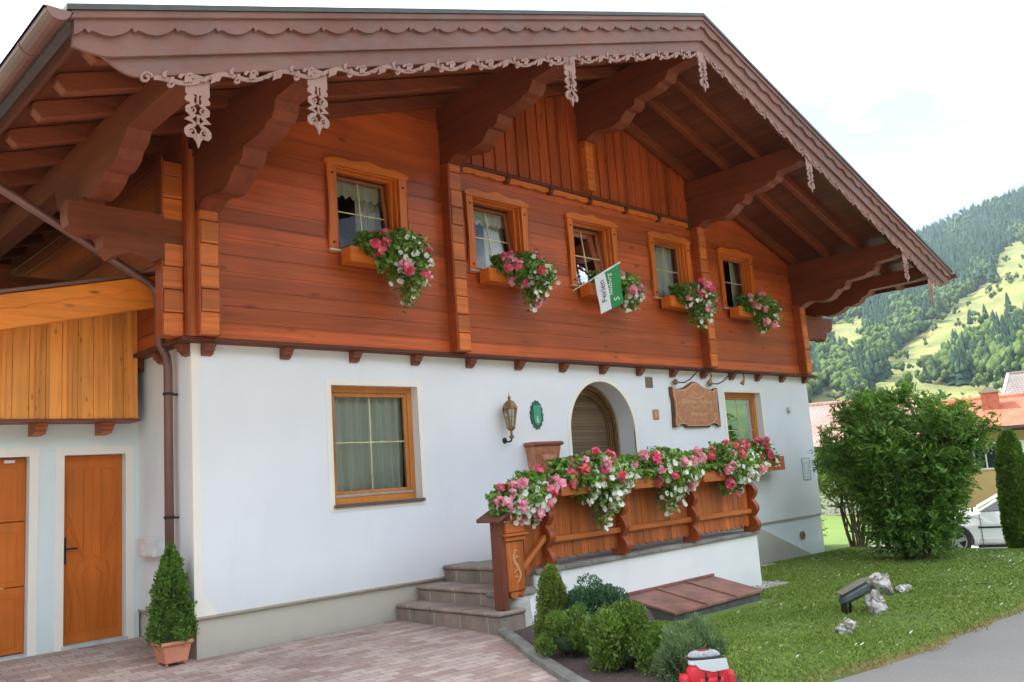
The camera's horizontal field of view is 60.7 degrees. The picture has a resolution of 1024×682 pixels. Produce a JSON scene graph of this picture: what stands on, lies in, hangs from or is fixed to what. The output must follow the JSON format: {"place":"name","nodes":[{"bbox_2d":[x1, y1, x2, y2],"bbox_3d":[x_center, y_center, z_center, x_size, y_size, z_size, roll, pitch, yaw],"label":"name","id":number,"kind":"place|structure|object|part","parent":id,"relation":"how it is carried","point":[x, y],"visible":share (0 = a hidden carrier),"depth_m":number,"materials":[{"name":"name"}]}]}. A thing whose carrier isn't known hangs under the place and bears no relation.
{"place":"outdoors","nodes":[
{"label":"outdoors","id":0,"kind":"place"},
{"bbox_2d":[0,620,560,681],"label":"patio","id":1,"kind":"structure","parent":0,"point":[399,651],"depth_m":8.44,"materials":[{"name":"stone"}]},
{"bbox_2d":[0,271,154,661],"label":"garage","id":2,"kind":"structure","parent":1,"relation":"on","point":[69,558],"depth_m":9.42,"materials":[{"name":"paint"}]},
{"bbox_2d":[0,458,25,655],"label":"garage door","id":3,"kind":"structure","parent":2,"relation":"in","point":[12,470],"depth_m":9.15,"materials":[{"name":"brown wood"}]},
{"bbox_2d":[63,454,121,644],"bbox_3d":[-4.652,2.278,9.690,0.644,2.012,0.120,4,-12,-44],"label":"door","id":4,"kind":"structure","parent":2,"relation":"in","point":[92,586],"depth_m":9.70,"materials":[{"name":"brown wood"}]},
{"bbox_2d":[150,638,193,666],"bbox_3d":[-3.363,3.077,8.650,0.318,0.240,0.306,4,-12,-44],"label":"terracotta pot","id":5,"kind":"object","parent":1,"relation":"on","point":[168,652],"visible":0.95,"depth_m":8.56,"materials":[{"name":"ceramic"}]},
{"bbox_2d":[141,541,199,652],"bbox_3d":[-3.416,2.541,8.726,0.554,1.072,0.544,4,-12,-44],"label":"potted conifer","id":6,"kind":"object","parent":5,"relation":"in","point":[170,617],"visible":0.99,"depth_m":8.65,"materials":[{"name":"green plant"}]},
{"bbox_2d":[497,627,590,681],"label":"bed kerb","id":7,"kind":"structure","parent":1,"relation":"on","point":[552,667],"depth_m":7.68,"materials":[{"name":"concrete"}]},
{"bbox_2d":[0,0,1023,231],"label":"sky","id":8,"kind":"structure","parent":0,"point":[924,99],"materials":[{"name":"white"}]},
{"bbox_2d":[139,507,1023,681],"bbox_3d":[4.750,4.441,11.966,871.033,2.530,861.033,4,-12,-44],"label":"ground","id":9,"kind":"structure","parent":0,"point":[835,538],"depth_m":10.38,"materials":[{"name":"green plant"}]},
{"bbox_2d":[0,3,958,659],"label":"chalet","id":10,"kind":"object","parent":9,"relation":"on","point":[322,433],"visible":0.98,"depth_m":10.89,"materials":[{"name":"paint"}]},
{"bbox_2d":[137,537,161,556],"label":"electric box","id":11,"kind":"object","parent":10,"relation":"attached to","point":[149,546],"visible":0.96,"depth_m":9.46,"materials":[{"name":"white plastic"}]},
{"bbox_2d":[322,157,408,253],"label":"window","id":12,"kind":"structure","parent":10,"relation":"in","point":[352,206],"depth_m":11.30,"materials":[{"name":"brown wood"}]},
{"bbox_2d":[325,378,427,512],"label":"window","id":13,"kind":"structure","parent":10,"relation":"in","point":[370,444],"depth_m":10.86,"materials":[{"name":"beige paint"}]},
{"bbox_2d":[341,227,434,313],"bbox_3d":[-1.397,-0.914,10.637,1.141,1.115,0.720,4,-12,-44],"label":"flower box","id":14,"kind":"object","parent":10,"relation":"attached to","point":[406,255],"visible":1,"depth_m":10.61,"materials":[{"name":"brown wood"}]},
{"bbox_2d":[462,189,529,273],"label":"window","id":15,"kind":"structure","parent":10,"relation":"in","point":[488,232],"depth_m":12.84,"materials":[{"name":"brown wood"}]},
{"bbox_2d":[502,392,516,443],"bbox_3d":[-0.045,1.062,12.120,0.219,0.710,0.257,4,-12,-44],"label":"wall lantern","id":16,"kind":"object","parent":10,"relation":"attached to","point":[508,405],"depth_m":12.07,"materials":[{"name":"brown metal"}]},
{"bbox_2d":[479,250,559,312],"bbox_3d":[0.207,-0.869,12.210,1.170,0.932,0.741,4,-12,-44],"label":"flower box","id":17,"kind":"object","parent":10,"relation":"attached to","point":[532,272],"visible":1,"depth_m":12.14,"materials":[{"name":"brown wood"}]},
{"bbox_2d":[530,400,542,429],"bbox_3d":[0.362,1.069,12.651,0.267,0.430,0.029,4,-12,-44],"label":"house number plate","id":18,"kind":"object","parent":10,"relation":"attached to","point":[536,414],"visible":1,"depth_m":12.63,"materials":[{"name":"green ceramic"}]},
{"bbox_2d":[523,441,563,473],"bbox_3d":[0.473,1.689,12.484,0.615,0.500,0.228,4,-12,-44],"label":"mailbox","id":19,"kind":"object","parent":10,"relation":"attached to","point":[541,452],"visible":0.62,"depth_m":12.37,"materials":[{"name":"orange metal"}]},
{"bbox_2d":[539,449,557,469],"bbox_3d":[0.519,1.718,12.440,0.369,0.335,0.058,4,-12,-44],"label":"door panel","id":20,"kind":"structure","parent":19,"relation":"in","point":[542,452],"depth_m":12.40,"materials":[{"name":"brown wood"}]},
{"bbox_2d":[571,395,607,455],"bbox_3d":[1.159,1.991,13.899,1.200,2.260,0.020,4,-12,-44],"label":"door leaf","id":21,"kind":"structure","parent":10,"relation":"in","point":[588,426],"depth_m":14.08,"materials":[{"name":"brown wood"}]},
{"bbox_2d":[563,212,618,287],"bbox_3d":[1.216,-1.384,14.028,1.270,1.248,0.355,4,-12,-44],"label":"window","id":22,"kind":"structure","parent":10,"relation":"in","point":[587,251],"depth_m":14.12,"materials":[{"name":"brown wood"}]},
{"bbox_2d":[573,261,623,313],"bbox_3d":[1.293,-0.797,13.193,0.768,0.798,0.047,-3,-9,-7],"label":"flag","id":23,"kind":"object","parent":10,"relation":"attached to","point":[608,288],"visible":1,"depth_m":13.21,"materials":[{"name":"fabric"}]},
{"bbox_2d":[580,270,648,312],"bbox_3d":[1.643,-0.818,13.684,1.134,0.732,0.614,4,-12,-44],"label":"flower box","id":24,"kind":"object","parent":10,"relation":"attached to","point":[633,289],"visible":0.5,"depth_m":13.72,"materials":[{"name":"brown wood"}]},
{"bbox_2d":[645,377,652,387],"bbox_3d":[2.295,0.692,14.637,0.190,0.180,0.012,4,-12,-44],"label":"vent grille","id":25,"kind":"object","parent":10,"relation":"attached to","point":[648,382],"visible":1,"depth_m":14.63,"materials":[{"name":"grey metal"}]},
{"bbox_2d":[652,409,658,419],"bbox_3d":[2.411,1.230,14.624,0.170,0.170,0.022,4,-12,-44],"label":"copper tile","id":26,"kind":"object","parent":10,"relation":"attached to","point":[655,414],"visible":1,"depth_m":14.61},
{"bbox_2d":[645,231,692,299],"bbox_3d":[2.715,-1.267,15.465,1.270,1.248,0.355,4,-12,-44],"label":"window","id":27,"kind":"structure","parent":10,"relation":"in","point":[669,261],"depth_m":15.64,"materials":[{"name":"brown wood"}]},
{"bbox_2d":[661,278,720,329],"bbox_3d":[3.192,-0.661,15.068,1.137,0.894,0.696,4,-12,-44],"label":"flower box","id":28,"kind":"object","parent":10,"relation":"attached to","point":[698,300],"visible":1,"depth_m":14.99,"materials":[{"name":"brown wood"}]},
{"bbox_2d":[668,368,744,427],"bbox_3d":[3.486,1.000,15.411,1.751,1.006,0.454,4,-12,-44],"label":"copper sign","id":29,"kind":"object","parent":10,"relation":"attached to","point":[694,404],"visible":1,"depth_m":15.35,"materials":[{"name":"brown metal"}]},
{"bbox_2d":[715,247,755,309],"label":"window","id":30,"kind":"structure","parent":10,"relation":"in","point":[736,279],"depth_m":17.20,"materials":[{"name":"brown wood"}]},
{"bbox_2d":[721,388,770,472],"bbox_3d":[4.365,1.713,16.570,1.410,1.610,0.196,4,-12,-44],"label":"window","id":31,"kind":"structure","parent":10,"relation":"in","point":[740,416],"depth_m":16.73,"materials":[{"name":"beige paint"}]},
{"bbox_2d":[730,291,783,333],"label":"flower box","id":32,"kind":"object","parent":10,"relation":"attached to","point":[761,309],"visible":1,"depth_m":16.48,"materials":[{"name":"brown wood"}]},
{"bbox_2d":[738,436,784,472],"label":"flower box","id":33,"kind":"object","parent":10,"relation":"attached to","point":[776,462],"visible":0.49,"depth_m":16.28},
{"bbox_2d":[800,531,805,539],"bbox_3d":[5.772,3.854,17.345,0.170,0.170,0.041,4,-12,-44],"label":"foundation vent","id":34,"kind":"object","parent":10,"relation":"attached to","point":[802,535],"visible":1,"depth_m":17.32,"materials":[{"name":"metal"}]},
{"bbox_2d":[801,458,811,479],"bbox_3d":[6.008,2.605,17.837,0.320,0.440,0.014,4,-12,-44],"label":"meter cabinet","id":35,"kind":"object","parent":10,"relation":"attached to","point":[806,468],"visible":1,"depth_m":17.83,"materials":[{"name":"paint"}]},
{"bbox_3d":[6.006,2.606,17.839,0.278,0.398,0.008,4,-12,-44],"label":"door","id":36,"kind":"part","parent":35,"relation":"part of","materials":[{"name":"paint"}]},
{"bbox_2d":[396,530,761,633],"bbox_3d":[1.316,3.412,11.670,5.586,1.240,1.998,4,-12,-44],"label":"porch","id":37,"kind":"object","parent":9,"relation":"on","point":[461,596],"visible":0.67,"depth_m":10.84,"materials":[{"name":"paint"}]},
{"bbox_2d":[476,477,760,610],"bbox_3d":[1.731,2.365,11.319,5.520,1.371,0.400,4,-12,-44],"label":"porch railing","id":38,"kind":"object","parent":37,"relation":"on","point":[566,526],"visible":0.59,"depth_m":10.77,"materials":[{"name":"brown wood"}]},
{"bbox_2d":[484,464,566,528],"bbox_3d":[0.162,1.742,9.765,1.026,0.721,0.562,4,-12,-44],"label":"flower box","id":39,"kind":"object","parent":38,"relation":"attached to","point":[534,506],"visible":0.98,"depth_m":9.66,"materials":[{"name":"plant"}]},
{"bbox_2d":[545,447,641,530],"bbox_3d":[1.056,1.780,10.544,1.482,1.012,0.604,4,-12,-44],"label":"flower box","id":40,"kind":"object","parent":38,"relation":"attached to","point":[608,475],"visible":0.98,"depth_m":10.43,"materials":[{"name":"plant"}]},
{"bbox_2d":[621,445,706,516],"bbox_3d":[2.062,1.839,11.533,1.587,0.937,0.596,4,-12,-44],"label":"flower box","id":41,"kind":"object","parent":38,"relation":"attached to","point":[675,472],"visible":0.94,"depth_m":11.45,"materials":[{"name":"plant"}]},
{"bbox_2d":[689,438,770,496],"bbox_3d":[3.192,1.827,12.649,1.745,0.859,0.559,4,-12,-44],"label":"flower box","id":42,"kind":"object","parent":38,"relation":"attached to","point":[735,466],"visible":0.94,"depth_m":12.53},
{"bbox_2d":[513,610,741,681],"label":"planting bed","id":43,"kind":"object","parent":9,"relation":"on","point":[577,664],"visible":0.07,"depth_m":7.18,"materials":[{"name":"soil"}]},
{"bbox_2d":[531,559,569,648],"bbox_3d":[0.400,2.557,8.417,0.448,0.906,0.458,4,-12,-44],"label":"clipped cypress","id":44,"kind":"object","parent":43,"relation":"on","point":[552,594],"visible":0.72,"depth_m":8.36,"materials":[{"name":"green plant"}]},
{"bbox_2d":[533,604,591,657],"bbox_3d":[0.502,2.644,7.878,0.608,0.535,0.588,-5,-9,5],"label":"boxwood","id":45,"kind":"object","parent":43,"relation":"on","point":[564,636],"visible":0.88,"depth_m":7.74,"materials":[{"name":"green plant"}]},
{"bbox_2d":[564,573,629,629],"bbox_3d":[0.833,2.608,8.452,0.728,0.772,0.708,4,-12,-44],"label":"juniper","id":46,"kind":"object","parent":43,"relation":"on","point":[590,599],"visible":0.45,"depth_m":8.31,"materials":[{"name":"green plant"}]},
{"bbox_2d":[580,599,666,675],"bbox_3d":[0.957,2.483,7.280,0.787,0.646,0.739,-6,-9,15],"label":"boxwood","id":47,"kind":"object","parent":43,"relation":"on","point":[623,634],"visible":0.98,"depth_m":7.12,"materials":[{"name":"green plant"}]},
{"bbox_2d":[651,612,728,680],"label":"lavender","id":48,"kind":"object","parent":43,"relation":"on","point":[674,651],"visible":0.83,"depth_m":6.78,"materials":[{"name":"green plant"}]},
{"bbox_2d":[679,649,735,681],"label":"rucksack","id":49,"kind":"object","parent":43,"relation":"on","point":[707,665],"visible":1,"depth_m":6.19,"materials":[{"name":"red fabric"}]},
{"bbox_2d":[626,573,762,620],"bbox_3d":[2.384,3.422,11.276,2.000,0.555,0.770,4,-12,-44],"label":"cellar hatch","id":50,"kind":"object","parent":9,"relation":"on","point":[688,598],"visible":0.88,"depth_m":11.14,"materials":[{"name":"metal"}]},
{"bbox_2d":[752,563,787,588],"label":"gravel","id":51,"kind":"structure","parent":9,"relation":"on","point":[769,584],"depth_m":13.01,"materials":[{"name":"grey gravel"}]},
{"bbox_2d":[817,462,831,537],"bbox_3d":[7.901,4.489,24.312,2.451,2.711,1.982,-5,-9,9],"label":"roadside bush","id":52,"kind":"object","parent":9,"relation":"on","point":[822,480],"visible":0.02,"depth_m":24.09,"materials":[{"name":"green plant"}]},
{"bbox_2d":[814,424,869,547],"bbox_3d":[7.772,3.325,19.894,1.626,2.986,2.048,4,-12,-44],"label":"twiggy bush","id":53,"kind":"object","parent":9,"relation":"on","point":[839,491],"visible":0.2,"depth_m":19.85,"materials":[{"name":"green plant"}]},
{"bbox_2d":[834,618,856,633],"bbox_3d":[3.526,3.029,9.233,0.216,0.200,0.252,-5,-9,4],"label":"rock","id":54,"kind":"object","parent":9,"relation":"on","point":[847,625],"visible":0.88,"depth_m":9.14,"materials":[{"name":"grey stone"}]},
{"bbox_2d":[836,577,868,614],"bbox_3d":[4.050,3.078,10.344,0.353,0.504,0.187,-4,-9,1],"label":"garden spotlight","id":55,"kind":"object","parent":9,"relation":"on","point":[849,594],"visible":0.94,"depth_m":10.29,"materials":[{"name":"metal"}]},
{"bbox_2d":[809,396,919,514],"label":"neighbour house","id":56,"kind":"structure","parent":9,"relation":"on","point":[819,413],"depth_m":39.26,"materials":[{"name":"pink tile"}]},
{"bbox_2d":[710,549,1023,656],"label":"daisies","id":57,"kind":"object","parent":9,"relation":"on","point":[885,602],"visible":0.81,"depth_m":11.12,"materials":[{"name":"white plant"}]},
{"bbox_2d":[864,589,887,614],"bbox_3d":[4.264,3.109,10.210,0.216,0.410,0.286,-2,-9,-12],"label":"rock","id":58,"kind":"object","parent":9,"relation":"on","point":[874,599],"visible":0.81,"depth_m":10.16,"materials":[{"name":"grey stone"}]},
{"bbox_2d":[867,573,893,594],"bbox_3d":[4.951,3.284,11.799,0.322,0.296,0.573,-6,-9,11],"label":"rock","id":59,"kind":"object","parent":9,"relation":"on","point":[881,583],"visible":0.9,"depth_m":11.66,"materials":[{"name":"grey stone"}]},
{"bbox_2d":[895,584,911,592],"bbox_3d":[5.276,3.342,11.811,0.256,0.121,0.230,1,-10,-31],"label":"rock","id":60,"kind":"object","parent":9,"relation":"on","point":[903,588],"visible":1,"depth_m":11.74,"materials":[{"name":"grey stone"}]},
{"bbox_2d":[809,376,1003,560],"bbox_3d":[7.204,2.401,16.061,3.326,3.411,3.174,-4,-9,-2],"label":"garden shrub","id":61,"kind":"object","parent":9,"relation":"on","point":[912,489],"visible":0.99,"depth_m":15.23,"materials":[{"name":"green plant"}]},
{"bbox_2d":[936,387,1023,508],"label":"neighbour house","id":62,"kind":"structure","parent":9,"relation":"on","point":[1010,407],"depth_m":39.13,"materials":[{"name":"orange tile"}]},
{"bbox_2d":[973,442,995,469],"bbox_3d":[21.168,5.143,39.039,1.000,1.200,0.065,-9,-10,30],"label":"window","id":63,"kind":"structure","parent":62,"relation":"in","point":[989,463],"depth_m":38.96,"materials":[{"name":"white paint"}]},
{"bbox_2d":[994,428,1023,548],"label":"thuja column","id":64,"kind":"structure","parent":9,"relation":"on","point":[1009,464],"depth_m":16.68,"materials":[{"name":"green plant"}]},
{"bbox_2d":[1001,370,1023,394],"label":"neighbour house","id":65,"kind":"structure","parent":9,"relation":"on","point":[1014,382],"depth_m":56.34,"materials":[{"name":"grey tile"}]},
{"bbox_2d":[811,228,1023,406],"bbox_3d":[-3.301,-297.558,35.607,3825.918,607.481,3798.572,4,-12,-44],"label":"hills","id":66,"kind":"structure","parent":0,"point":[915,347],"depth_m":728.75,"materials":[{"name":"plant"}]},
{"bbox_2d":[806,194,1023,402],"bbox_3d":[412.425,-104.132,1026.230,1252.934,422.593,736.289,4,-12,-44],"label":"broadleaf woodland","id":67,"kind":"object","parent":66,"relation":"on","point":[833,359],"visible":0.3,"depth_m":590.74,"materials":[{"name":"green plant"}]},
{"bbox_2d":[809,183,1023,399],"bbox_3d":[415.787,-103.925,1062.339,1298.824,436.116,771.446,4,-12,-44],"label":"conifer forest","id":68,"kind":"object","parent":66,"relation":"on","point":[955,254],"visible":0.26,"depth_m":912.67,"materials":[{"name":"green plant"}]},
{"bbox_2d":[967,310,973,323],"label":"spruce tree","id":69,"kind":"object","parent":66,"relation":"on","point":[970,320],"visible":0.96,"depth_m":688.78,"materials":[{"name":"green plant"}]},
{"bbox_2d":[982,303,988,317],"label":"spruce tree","id":70,"kind":"object","parent":66,"relation":"on","point":[984,310],"visible":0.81,"depth_m":704.57,"materials":[{"name":"green plant"}]},
{"bbox_2d":[986,253,1000,282],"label":"spruce tree","id":71,"kind":"object","parent":66,"relation":"on","point":[992,272],"visible":0.94,"depth_m":890.14,"materials":[{"name":"green plant"}]},
{"bbox_2d":[1004,293,1010,310],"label":"spruce tree","id":72,"kind":"object","parent":66,"relation":"on","point":[1007,300],"visible":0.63,"depth_m":713.40,"materials":[{"name":"green wood"}]},
{"bbox_2d":[832,611,1023,681],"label":"street","id":73,"kind":"structure","parent":0,"point":[994,652],"depth_m":7.53,"materials":[{"name":"grey asphalt"}]},
{"bbox_2d":[872,544,1007,548],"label":"driveway","id":74,"kind":"structure","parent":0,"point":[972,546],"depth_m":21.23,"materials":[{"name":"grey asphalt"}]},
{"bbox_2d":[940,494,1006,547],"bbox_3d":[11.610,4.029,20.018,4.440,1.508,1.790,-8,-10,26],"label":"parked car","id":75,"kind":"object","parent":74,"relation":"on","point":[986,531],"visible":0.27,"depth_m":19.59,"materials":[{"name":"white paint"}]}
]}

